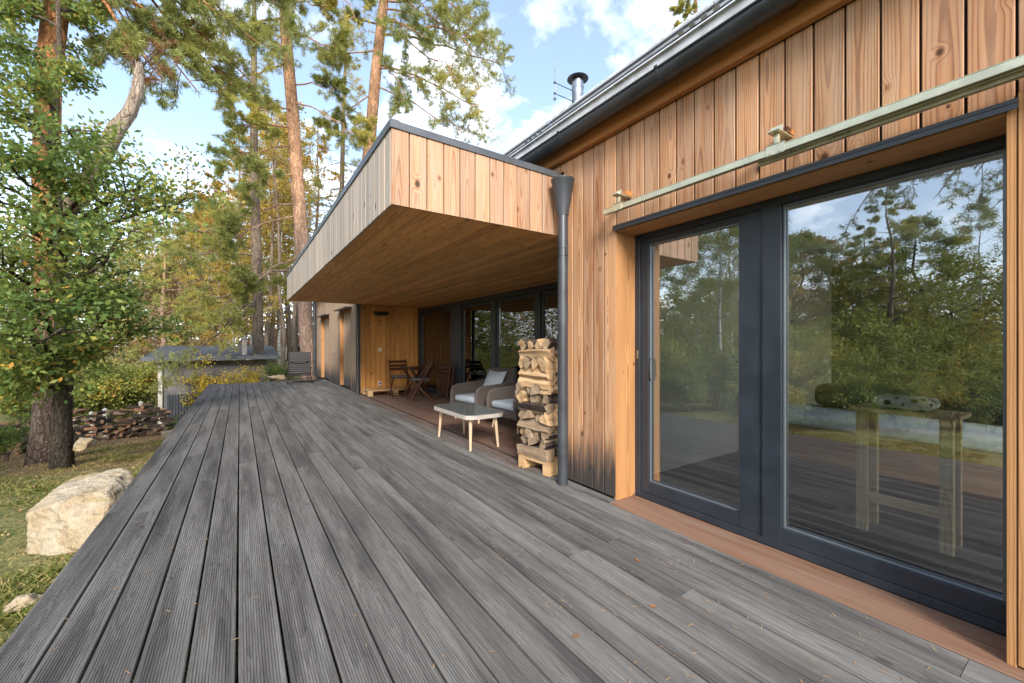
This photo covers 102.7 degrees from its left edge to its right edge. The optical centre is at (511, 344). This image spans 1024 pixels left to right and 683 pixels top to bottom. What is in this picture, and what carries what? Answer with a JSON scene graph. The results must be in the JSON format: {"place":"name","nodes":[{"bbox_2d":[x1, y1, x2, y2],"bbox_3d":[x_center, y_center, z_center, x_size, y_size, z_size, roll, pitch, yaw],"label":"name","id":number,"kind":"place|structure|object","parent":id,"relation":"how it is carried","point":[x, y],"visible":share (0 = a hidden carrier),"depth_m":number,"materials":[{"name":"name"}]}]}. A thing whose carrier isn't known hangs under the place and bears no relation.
{"place":"outdoors","nodes":[
{"label":"outdoors","id":0,"kind":"place"},
{"bbox_2d":[0,422,20,427],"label":"split log","id":1,"kind":"object","parent":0,"point":[18,425],"visible":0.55,"depth_m":9.37,"materials":[{"name":"brown wood"}]},
{"bbox_2d":[0,434,165,646],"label":"grass","id":2,"kind":"structure","parent":0,"point":[45,577],"depth_m":4.71,"materials":[{"name":"green plant"}]},
{"bbox_2d":[0,0,712,345],"label":"sky","id":3,"kind":"structure","parent":0,"point":[595,38],"materials":[{"name":"blue"}]},
{"bbox_2d":[0,347,1005,682],"bbox_3d":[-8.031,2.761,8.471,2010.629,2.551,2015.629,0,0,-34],"label":"ground","id":4,"kind":"structure","parent":0,"point":[16,521],"depth_m":4.76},
{"bbox_2d":[0,405,31,460],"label":"shrub","id":5,"kind":"object","parent":4,"relation":"on","point":[9,438],"visible":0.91,"depth_m":8.20,"materials":[{"name":"green plant"}]},
{"bbox_2d":[2,593,42,613],"bbox_3d":[-3.244,1.732,2.730,0.225,0.164,0.216,0,0,25],"label":"stone","id":6,"kind":"object","parent":4,"relation":"on","point":[24,599],"visible":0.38,"depth_m":2.68,"materials":[{"name":"stone"}]},
{"bbox_2d":[0,389,73,430],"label":"shrub","id":7,"kind":"object","parent":4,"relation":"on","point":[22,410],"visible":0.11,"depth_m":13.73,"materials":[{"name":"green plant"}]},
{"bbox_2d":[0,280,83,378],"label":"broadleaf tree","id":8,"kind":"object","parent":4,"relation":"on","point":[20,316],"visible":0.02,"depth_m":23.71,"materials":[{"name":"green plant"}]},
{"bbox_2d":[0,235,111,332],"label":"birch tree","id":9,"kind":"object","parent":4,"relation":"on","point":[30,269],"visible":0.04,"depth_m":26.66,"materials":[{"name":"green plant"}]},
{"bbox_2d":[25,468,133,555],"bbox_3d":[-4.146,1.794,3.991,1.690,0.981,0.754,0,0,45],"label":"boulder","id":10,"kind":"object","parent":4,"relation":"on","point":[68,515],"visible":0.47,"depth_m":3.58,"materials":[{"name":"stone"}]},
{"bbox_2d":[73,437,97,451],"bbox_3d":[-6.593,1.529,6.310,0.269,0.203,0.223,0,0,-4],"label":"stone","id":11,"kind":"object","parent":4,"relation":"on","point":[81,444],"visible":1,"depth_m":6.24,"materials":[{"name":"stone"}]},
{"bbox_2d":[74,349,131,423],"bbox_3d":[-17.873,1.799,17.115,2.744,3.200,3.412,0,0,34],"label":"shrub","id":12,"kind":"object","parent":4,"relation":"on","point":[75,385],"depth_m":17.31,"materials":[{"name":"green plant"}]},
{"bbox_2d":[79,251,136,366],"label":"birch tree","id":13,"kind":"object","parent":4,"relation":"on","point":[116,277],"visible":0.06,"depth_m":39.38,"materials":[{"name":"green plant"}]},
{"bbox_2d":[73,365,152,428],"bbox_3d":[-15.720,1.825,15.467,3.270,3.066,2.630,0,0,-24],"label":"shrub","id":14,"kind":"object","parent":4,"relation":"on","point":[96,400],"visible":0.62,"depth_m":15.35,"materials":[{"name":"green plant"}]},
{"bbox_2d":[73,342,157,420],"bbox_3d":[-15.497,1.638,16.323,2.973,3.466,3.697,0,0,-3],"label":"shrub","id":15,"kind":"object","parent":4,"relation":"on","point":[125,373],"visible":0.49,"depth_m":16.09,"materials":[{"name":"green plant"}]},
{"bbox_2d":[74,272,160,372],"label":"broadleaf tree","id":16,"kind":"object","parent":4,"relation":"on","point":[113,337],"visible":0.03,"depth_m":33.48,"materials":[{"name":"green plant"}]},
{"bbox_2d":[0,0,244,469],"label":"oak tree","id":17,"kind":"object","parent":4,"relation":"on","point":[69,355],"visible":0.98,"depth_m":6.03,"materials":[{"name":"green plant"}]},
{"bbox_2d":[109,361,157,412],"bbox_3d":[-17.544,1.903,19.406,3.270,3.066,2.630,0,0,24],"label":"shrub","id":18,"kind":"object","parent":4,"relation":"on","point":[147,400],"visible":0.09,"depth_m":19.32,"materials":[{"name":"green plant"}]},
{"bbox_2d":[95,218,193,349],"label":"birch tree","id":19,"kind":"object","parent":4,"relation":"on","point":[142,261],"visible":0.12,"depth_m":30.43,"materials":[{"name":"green plant"}]},
{"bbox_2d":[76,267,213,397],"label":"broadleaf tree","id":20,"kind":"object","parent":4,"relation":"on","point":[140,285],"visible":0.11,"depth_m":26.99,"materials":[{"name":"green plant"}]},
{"bbox_2d":[0,0,305,464],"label":"pine tree","id":21,"kind":"object","parent":4,"relation":"on","point":[181,45],"visible":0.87,"depth_m":8.23,"materials":[{"name":"green plant"}]},
{"bbox_2d":[0,193,312,379],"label":"wood","id":22,"kind":"object","parent":4,"relation":"on","point":[138,221],"visible":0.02,"depth_m":38.50,"materials":[{"name":"green plant"}]},
{"bbox_2d":[84,189,241,374],"bbox_3d":[-20.673,-2.676,23.974,6.782,13.365,6.344,0,0,22],"label":"pine tree","id":23,"kind":"object","parent":4,"relation":"on","point":[164,340],"visible":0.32,"depth_m":23.98,"materials":[{"name":"green plant"}]},
{"bbox_2d":[111,256,252,367],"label":"broadleaf tree","id":24,"kind":"object","parent":4,"relation":"on","point":[144,351],"visible":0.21,"depth_m":25.15,"materials":[{"name":"green plant"}]},
{"bbox_2d":[167,393,200,425],"bbox_3d":[-12.199,2.790,16.297,2.360,1.840,0.090,0,0,-34],"label":"metal screen","id":25,"kind":"object","parent":4,"relation":"on","point":[175,407],"visible":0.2,"depth_m":15.81,"materials":[{"name":"grey metal"}]},
{"bbox_2d":[149,181,231,360],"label":"larch tree","id":26,"kind":"object","parent":4,"relation":"on","point":[183,209],"visible":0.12,"depth_m":28.62,"materials":[{"name":"green plant"}]},
{"bbox_2d":[165,351,237,413],"bbox_3d":[-12.362,1.770,16.542,2.522,3.077,3.496,0,0,-33],"label":"shrub","id":27,"kind":"object","parent":4,"relation":"on","point":[199,386],"visible":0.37,"depth_m":16.05,"materials":[{"name":"yellow plant"}]},
{"bbox_2d":[168,201,251,360],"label":"birch tree","id":28,"kind":"object","parent":4,"relation":"on","point":[204,266],"visible":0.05,"depth_m":29.42,"materials":[{"name":"green plant"}]},
{"bbox_2d":[141,336,279,423],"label":"shed","id":29,"kind":"structure","parent":4,"relation":"on","point":[243,354],"depth_m":17.15,"materials":[{"name":"wood"}]},
{"bbox_2d":[136,0,290,394],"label":"pine tree","id":30,"kind":"object","parent":4,"relation":"on","point":[256,309],"visible":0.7,"depth_m":16.80,"materials":[{"name":"green plant"}]},
{"bbox_2d":[166,171,264,360],"bbox_3d":[-17.301,-3.139,24.362,5.209,14.061,4.459,0,0,20],"label":"larch tree","id":31,"kind":"object","parent":4,"relation":"on","point":[214,183],"visible":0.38,"depth_m":23.70,"materials":[{"name":"green plant"}]},
{"bbox_2d":[187,176,267,332],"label":"larch tree","id":32,"kind":"object","parent":4,"relation":"on","point":[230,179],"visible":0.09,"depth_m":36.83,"materials":[{"name":"green plant"}]},
{"bbox_2d":[175,223,283,345],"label":"birch tree","id":33,"kind":"object","parent":4,"relation":"on","point":[207,334],"visible":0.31,"depth_m":23.62,"materials":[{"name":"green plant"}]},
{"bbox_2d":[197,363,268,396],"bbox_3d":[-11.427,1.960,16.869,2.860,2.517,2.064,0,0,-29],"label":"shrub","id":34,"kind":"object","parent":4,"relation":"on","point":[232,379],"visible":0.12,"depth_m":16.82,"materials":[{"name":"yellow plant"}]},
{"bbox_2d":[181,128,293,345],"bbox_3d":[-17.415,-5.433,26.958,5.780,18.227,6.753,0,0,33],"label":"larch tree","id":35,"kind":"object","parent":4,"relation":"on","point":[246,226],"visible":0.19,"depth_m":26.84,"materials":[{"name":"green plant"}]},
{"bbox_2d":[199,147,289,359],"bbox_3d":[-19.635,-6.378,30.620,5.615,17.706,6.560,0,0,-27],"label":"larch tree","id":36,"kind":"object","parent":4,"relation":"on","point":[247,243],"visible":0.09,"depth_m":30.64,"materials":[{"name":"green plant"}]},
{"bbox_2d":[223,354,275,383],"bbox_3d":[-11.211,1.524,17.462,1.834,2.238,2.542,0,0,-13],"label":"shrub","id":37,"kind":"object","parent":4,"relation":"on","point":[247,380],"visible":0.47,"depth_m":16.97,"materials":[{"name":"yellow plant"}]},
{"bbox_2d":[215,180,291,359],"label":"birch tree","id":38,"kind":"object","parent":4,"relation":"on","point":[232,197],"visible":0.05,"depth_m":37.27,"materials":[{"name":"green plant"}]},
{"bbox_2d":[227,102,312,369],"bbox_3d":[-14.754,-6.411,25.300,4.574,16.984,4.292,0,0,15],"label":"slender tree","id":39,"kind":"object","parent":4,"relation":"on","point":[282,319],"visible":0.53,"depth_m":25.03,"materials":[{"name":"green plant"}]},
{"bbox_2d":[235,133,308,362],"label":"larch tree","id":40,"kind":"object","parent":4,"relation":"on","point":[272,335],"visible":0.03,"depth_m":34.03,"materials":[{"name":"green plant"}]},
{"bbox_2d":[259,358,285,381],"bbox_3d":[-9.885,1.056,16.874,0.896,1.133,1.037,0,0,32],"label":"shrub","id":41,"kind":"object","parent":4,"relation":"on","point":[270,370],"visible":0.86,"depth_m":16.76,"materials":[{"name":"green plant"}]},
{"bbox_2d":[246,330,299,359],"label":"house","id":42,"kind":"structure","parent":4,"relation":"on","point":[248,343],"depth_m":41.65,"materials":[{"name":"tile"}]},
{"bbox_2d":[233,179,313,364],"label":"birch tree","id":43,"kind":"object","parent":4,"relation":"on","point":[268,244],"visible":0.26,"depth_m":28.88,"materials":[{"name":"green plant"}]},
{"bbox_2d":[233,107,318,364],"bbox_3d":[-17.363,-7.905,30.952,5.097,20.168,5.432,0,0,-6],"label":"slender tree","id":44,"kind":"object","parent":4,"relation":"on","point":[278,317],"visible":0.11,"depth_m":30.02,"materials":[{"name":"green plant"}]},
{"bbox_2d":[268,375,285,380],"bbox_3d":[-9.413,1.336,16.396,0.629,0.255,0.318,0,0,-41],"label":"stone","id":45,"kind":"object","parent":4,"relation":"on","point":[281,377],"visible":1,"depth_m":16.35,"materials":[{"name":"stone"}]},
{"bbox_2d":[234,102,321,345],"bbox_3d":[-14.759,-6.860,26.134,4.860,18.045,4.561,0,0,-16],"label":"slender tree","id":46,"kind":"object","parent":4,"relation":"on","point":[266,333],"visible":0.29,"depth_m":25.94,"materials":[{"name":"green plant"}]},
{"bbox_2d":[244,139,311,247],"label":"slender tree","id":47,"kind":"object","parent":4,"relation":"on","point":[263,147],"visible":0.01,"depth_m":36.06,"materials":[{"name":"green plant"}]},
{"bbox_2d":[244,111,317,353],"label":"slender tree","id":48,"kind":"object","parent":4,"relation":"on","point":[288,336],"visible":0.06,"depth_m":31.91,"materials":[{"name":"green plant"}]},
{"bbox_2d":[279,361,298,379],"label":"shrub","id":49,"kind":"object","parent":4,"relation":"on","point":[285,372],"visible":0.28,"depth_m":17.50,"materials":[{"name":"green plant"}]},
{"bbox_2d":[263,141,315,360],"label":"slender tree","id":50,"kind":"object","parent":4,"relation":"on","point":[288,258],"visible":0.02,"depth_m":38.18,"materials":[{"name":"green plant"}]},
{"bbox_2d":[194,0,392,379],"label":"pine tree","id":51,"kind":"object","parent":4,"relation":"on","point":[243,285],"visible":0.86,"depth_m":15.95,"materials":[{"name":"green plant"}]},
{"bbox_2d":[261,101,328,351],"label":"slender tree","id":52,"kind":"object","parent":4,"relation":"on","point":[293,323],"visible":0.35,"depth_m":26.69,"materials":[{"name":"green plant"}]},
{"bbox_2d":[265,164,328,351],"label":"larch tree","id":53,"kind":"object","parent":4,"relation":"on","point":[296,329],"visible":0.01,"depth_m":40.06,"materials":[{"name":"green plant"}]},
{"bbox_2d":[262,123,347,351],"bbox_3d":[-16.131,-7.925,33.267,7.524,20.310,6.440,0,0,-31],"label":"larch tree","id":54,"kind":"object","parent":4,"relation":"on","point":[323,151],"visible":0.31,"depth_m":32.74,"materials":[{"name":"green plant"}]},
{"bbox_2d":[82,383,557,682],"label":"deck joists","id":55,"kind":"object","parent":4,"relation":"on","point":[237,628],"depth_m":2.59,"materials":[{"name":"black wood"}]},
{"bbox_2d":[0,379,1023,682],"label":"deck","id":56,"kind":"structure","parent":55,"relation":"on","point":[384,519],"depth_m":2.16,"materials":[{"name":"grey wood"}]},
{"bbox_2d":[286,352,312,383],"bbox_3d":[-7.115,0.741,13.673,0.760,1.017,1.425,0,0,-30],"label":"sun lounger","id":57,"kind":"object","parent":56,"relation":"on","point":[299,363],"visible":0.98,"depth_m":13.19,"materials":[{"name":"black plastic"}]},
{"bbox_2d":[362,386,421,396],"bbox_3d":[-3.040,1.180,10.419,1.350,0.140,0.608,0,0,-34],"label":"wooden pallet","id":58,"kind":"object","parent":56,"relation":"on","point":[369,392],"visible":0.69,"depth_m":10.23,"materials":[{"name":"brown wood"}]},
{"bbox_2d":[388,359,410,397],"bbox_3d":[-2.714,0.810,9.865,0.432,0.900,0.553,0,0,-26],"label":"folding chair","id":59,"kind":"object","parent":56,"relation":"on","point":[396,365],"visible":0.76,"depth_m":9.95,"materials":[{"name":"brown wood"}]},
{"bbox_2d":[400,366,433,399],"bbox_3d":[-2.222,0.893,9.594,0.600,0.730,0.560,0,0,-40],"label":"folding table","id":60,"kind":"object","parent":56,"relation":"on","point":[420,368],"visible":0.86,"depth_m":9.53,"materials":[{"name":"brown wood"}]},
{"bbox_2d":[406,360,433,402],"bbox_3d":[-2.044,0.810,9.088,0.553,0.900,0.432,0,0,-22],"label":"folding chair","id":61,"kind":"object","parent":56,"relation":"on","point":[427,367],"visible":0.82,"depth_m":8.96,"materials":[{"name":"brown wood"}]},
{"bbox_2d":[436,364,450,400],"bbox_3d":[-1.560,0.854,9.320,0.119,0.797,0.460,0,0,-40],"label":"folded chair","id":62,"kind":"object","parent":56,"relation":"on","point":[440,383],"visible":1,"depth_m":9.28,"materials":[{"name":"brown wood"}]},
{"bbox_2d":[440,364,454,397],"bbox_3d":[-1.477,0.854,9.376,0.119,0.797,0.460,0,0,-40],"label":"folded chair","id":63,"kind":"object","parent":56,"relation":"on","point":[452,378],"visible":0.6,"depth_m":9.25,"materials":[{"name":"brown wood"}]},
{"bbox_2d":[434,402,502,450],"bbox_3d":[-0.580,1.037,5.282,0.540,0.430,1.060,0,0,-34],"label":"coffee table","id":64,"kind":"object","parent":56,"relation":"on","point":[464,411],"visible":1,"depth_m":5.02,"materials":[{"name":"wood"}]},
{"bbox_2d":[450,367,516,423],"bbox_3d":[-0.481,0.832,6.955,0.902,0.843,0.720,0,0,-44],"label":"armchair","id":65,"kind":"object","parent":56,"relation":"on","point":[474,392],"visible":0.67,"depth_m":6.91,"materials":[{"name":"grey wicker"}]},
{"bbox_2d":[483,370,506,385],"bbox_3d":[-0.322,0.665,7.107,0.257,0.415,0.470,0,0,-44],"label":"pillow","id":66,"kind":"object","parent":65,"relation":"on","point":[493,377],"visible":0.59,"depth_m":7.03,"materials":[{"name":"grey fabric"}]},
{"bbox_2d":[52,408,942,682],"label":"fallen leaves","id":67,"kind":"object","parent":56,"relation":"on","point":[603,607],"depth_m":1.92,"materials":[{"name":"brown plant"}]},
{"bbox_2d":[486,385,519,433],"bbox_3d":[0.176,0.832,6.185,0.903,0.843,0.720,0,0,-38],"label":"armchair","id":68,"kind":"object","parent":56,"relation":"on","point":[504,399],"visible":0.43,"depth_m":6.14,"materials":[{"name":"grey wicker"}]},
{"bbox_2d":[518,455,557,476],"bbox_3d":[0.378,1.190,4.172,0.445,0.120,0.440,0,0,-41],"label":"wooden pallet","id":69,"kind":"object","parent":56,"relation":"on","point":[550,469],"visible":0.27,"depth_m":3.96,"materials":[{"name":"brown wood"}]},
{"bbox_2d":[517,442,554,462],"bbox_3d":[0.230,1.072,4.091,0.134,0.139,0.447,-13,7,-39],"label":"split log","id":70,"kind":"object","parent":69,"relation":"on","point":[535,452],"visible":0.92,"depth_m":3.99,"materials":[{"name":"brown wood"}]},
{"bbox_2d":[527,437,540,445],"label":"split log","id":71,"kind":"object","parent":70,"relation":"on","point":[532,441],"visible":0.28,"depth_m":4.05,"materials":[{"name":"brown wood"}]},
{"bbox_2d":[525,428,533,437],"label":"split log","id":72,"kind":"object","parent":71,"relation":"on","point":[528,433],"visible":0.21,"depth_m":4.09,"materials":[{"name":"brown wood"}]},
{"bbox_2d":[539,437,557,449],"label":"split log","id":73,"kind":"object","parent":70,"relation":"on","point":[547,444],"visible":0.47,"depth_m":3.95,"materials":[{"name":"brown wood"}]},
{"bbox_2d":[541,430,557,439],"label":"split log","id":74,"kind":"object","parent":73,"relation":"on","point":[553,434],"visible":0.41,"depth_m":3.93,"materials":[{"name":"brown wood"}]},
{"bbox_2d":[517,418,555,433],"bbox_3d":[0.235,0.813,4.101,0.447,0.139,0.091,-1,-43,48],"label":"split log","id":75,"kind":"object","parent":74,"relation":"on","point":[531,424],"visible":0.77,"depth_m":4.04,"materials":[{"name":"brown wood"}]},
{"bbox_2d":[521,410,536,418],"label":"split log","id":76,"kind":"object","parent":75,"relation":"on","point":[528,414],"visible":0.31,"depth_m":4.10,"materials":[{"name":"brown wood"}]},
{"bbox_2d":[539,410,557,425],"bbox_3d":[0.443,0.735,4.029,0.370,0.139,0.151,2,42,-43],"label":"split log","id":77,"kind":"object","parent":75,"relation":"on","point":[551,419],"visible":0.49,"depth_m":3.93,"materials":[{"name":"brown wood"}]},
{"bbox_2d":[516,401,555,414],"bbox_3d":[0.230,0.617,4.097,0.161,0.108,0.444,-22,13,-38],"label":"split log","id":78,"kind":"object","parent":77,"relation":"on","point":[541,408],"visible":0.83,"depth_m":3.99,"materials":[{"name":"brown wood"}]},
{"bbox_2d":[516,390,529,402],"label":"split log","id":79,"kind":"object","parent":78,"relation":"on","point":[523,396],"visible":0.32,"depth_m":4.17,"materials":[{"name":"brown wood"}]},
{"bbox_2d":[515,381,526,395],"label":"split log","id":80,"kind":"object","parent":79,"relation":"on","point":[520,386],"visible":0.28,"depth_m":4.18,"materials":[{"name":"brown wood"}]},
{"bbox_2d":[530,394,542,401],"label":"split log","id":81,"kind":"object","parent":78,"relation":"on","point":[536,398],"visible":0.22,"depth_m":4.05,"materials":[{"name":"brown wood"}]},
{"bbox_2d":[530,384,542,394],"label":"split log","id":82,"kind":"object","parent":81,"relation":"on","point":[536,389],"visible":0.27,"depth_m":4.00,"materials":[{"name":"brown wood"}]},
{"bbox_2d":[518,376,556,389],"bbox_3d":[0.230,0.363,4.090,0.444,0.161,0.099,0,-42,49],"label":"split log","id":83,"kind":"object","parent":82,"relation":"on","point":[542,384],"visible":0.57,"depth_m":4.00,"materials":[{"name":"brown wood"}]},
{"bbox_2d":[518,367,555,380],"bbox_3d":[0.249,0.279,4.092,0.445,0.155,0.110,0,-42,51],"label":"split log","id":84,"kind":"object","parent":83,"relation":"on","point":[550,375],"visible":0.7,"depth_m":3.98,"materials":[{"name":"brown wood"}]},
{"bbox_2d":[537,357,557,372],"bbox_3d":[0.429,0.201,4.043,0.370,0.177,0.123,0,-17,-39],"label":"split log","id":85,"kind":"object","parent":84,"relation":"on","point":[545,364],"visible":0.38,"depth_m":3.93,"materials":[{"name":"brown wood"}]},
{"bbox_2d":[542,394,557,404],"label":"split log","id":86,"kind":"object","parent":78,"relation":"on","point":[548,399],"visible":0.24,"depth_m":3.96,"materials":[{"name":"brown wood"}]},
{"bbox_2d":[540,384,557,394],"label":"split log","id":87,"kind":"object","parent":86,"relation":"on","point":[553,390],"visible":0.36,"depth_m":3.93,"materials":[{"name":"brown wood"}]},
{"bbox_2d":[304,30,366,204],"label":"pine tree","id":88,"kind":"object","parent":4,"relation":"on","point":[342,170],"visible":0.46,"depth_m":24.20,"materials":[{"name":"green plant"}]},
{"bbox_2d":[311,0,516,158],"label":"pine tree","id":89,"kind":"object","parent":4,"relation":"on","point":[431,36],"visible":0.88,"depth_m":18.60,"materials":[{"name":"green plant"}]},
{"bbox_2d":[286,0,1023,681],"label":"timber house","id":90,"kind":"structure","parent":4,"relation":"on","point":[704,246],"depth_m":3.32,"materials":[{"name":"brown wood"}]},
{"bbox_2d":[419,282,557,398],"bbox_3d":[-0.391,0.142,7.977,0.180,2.214,7.680,0,0,-34],"label":"terrace window","id":91,"kind":"structure","parent":90,"relation":"in","point":[474,335],"depth_m":8.31,"materials":[{"name":"clear glass"}]},
{"bbox_2d":[633,135,1005,635],"bbox_3d":[1.623,0.177,2.604,0.130,2.169,2.036,0,0,-34],"label":"sliding door","id":92,"kind":"structure","parent":90,"relation":"in","point":[761,515],"depth_m":2.57,"materials":[{"name":"grey"}]},
{"bbox_2d":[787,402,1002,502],"bbox_3d":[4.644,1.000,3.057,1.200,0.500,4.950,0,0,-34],"label":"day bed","id":93,"kind":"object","parent":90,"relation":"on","point":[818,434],"visible":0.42,"depth_m":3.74,"materials":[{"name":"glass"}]},
{"bbox_2d":[815,383,910,408],"bbox_3d":[3.990,0.608,4.693,0.320,0.275,0.840,0,0,-34],"label":"bed cushion","id":94,"kind":"object","parent":93,"relation":"on","point":[844,396],"visible":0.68,"depth_m":4.68,"materials":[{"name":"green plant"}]},
{"bbox_2d":[944,392,1002,424],"bbox_3d":[4.598,0.608,3.776,0.320,0.275,0.840,0,0,-34],"label":"bed cushion","id":95,"kind":"object","parent":93,"relation":"on","point":[986,408],"visible":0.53,"depth_m":3.85,"materials":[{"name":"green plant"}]},
{"bbox_2d":[849,403,970,556],"bbox_3d":[2.580,0.836,2.675,0.320,0.828,0.520,0,0,-34],"label":"trestle table","id":96,"kind":"object","parent":90,"relation":"on","point":[948,513],"visible":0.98,"depth_m":2.54,"materials":[{"name":"brown wood"}]},
{"bbox_2d":[871,394,940,411],"bbox_3d":[2.575,0.380,2.684,0.260,0.080,0.300,0,0,-34],"label":"dotted cushion","id":97,"kind":"object","parent":96,"relation":"on","point":[910,403],"visible":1,"depth_m":2.61,"materials":[{"name":"fabric"}]},
{"bbox_2d":[668,0,698,29],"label":"pine tree","id":98,"kind":"object","parent":4,"relation":"on","point":[686,7],"visible":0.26,"depth_m":23.14,"materials":[{"name":"green plant"}]},
{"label":"split log","id":99,"kind":"object","parent":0,"visible":0},
{"bbox_2d":[523,356,531,370],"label":"split log","id":100,"kind":"object","parent":99,"relation":"on","point":[527,362],"visible":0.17,"depth_m":4.10,"materials":[{"name":"brown wood"}]},
{"bbox_2d":[531,357,539,370],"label":"split log","id":101,"kind":"object","parent":99,"relation":"on","point":[535,364],"visible":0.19,"depth_m":4.01,"materials":[{"name":"brown wood"}]},
{"bbox_2d":[518,346,554,361],"bbox_3d":[0.239,0.101,4.078,0.102,0.161,0.444,-13,8,-40],"label":"split log","id":102,"kind":"object","parent":101,"relation":"on","point":[548,353],"visible":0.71,"depth_m":3.99,"materials":[{"name":"brown wood"}]},
{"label":"split log","id":103,"kind":"object","parent":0,"visible":0},
{"bbox_2d":[542,338,557,350],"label":"split log","id":104,"kind":"object","parent":103,"relation":"on","point":[548,343],"visible":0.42,"depth_m":3.94,"materials":[{"name":"brown wood"}]},
{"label":"split log","id":105,"kind":"object","parent":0,"visible":0},
{"bbox_2d":[518,339,536,349],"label":"split log","id":106,"kind":"object","parent":105,"relation":"on","point":[523,343],"visible":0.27,"depth_m":4.21,"materials":[{"name":"brown wood"}]},
{"bbox_2d":[528,340,536,348],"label":"split log","id":107,"kind":"object","parent":105,"relation":"on","point":[531,344],"visible":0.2,"depth_m":4.12,"materials":[{"name":"brown wood"}]},
{"bbox_2d":[535,338,544,348],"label":"split log","id":108,"kind":"object","parent":105,"relation":"on","point":[539,343],"visible":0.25,"depth_m":4.04,"materials":[{"name":"brown wood"}]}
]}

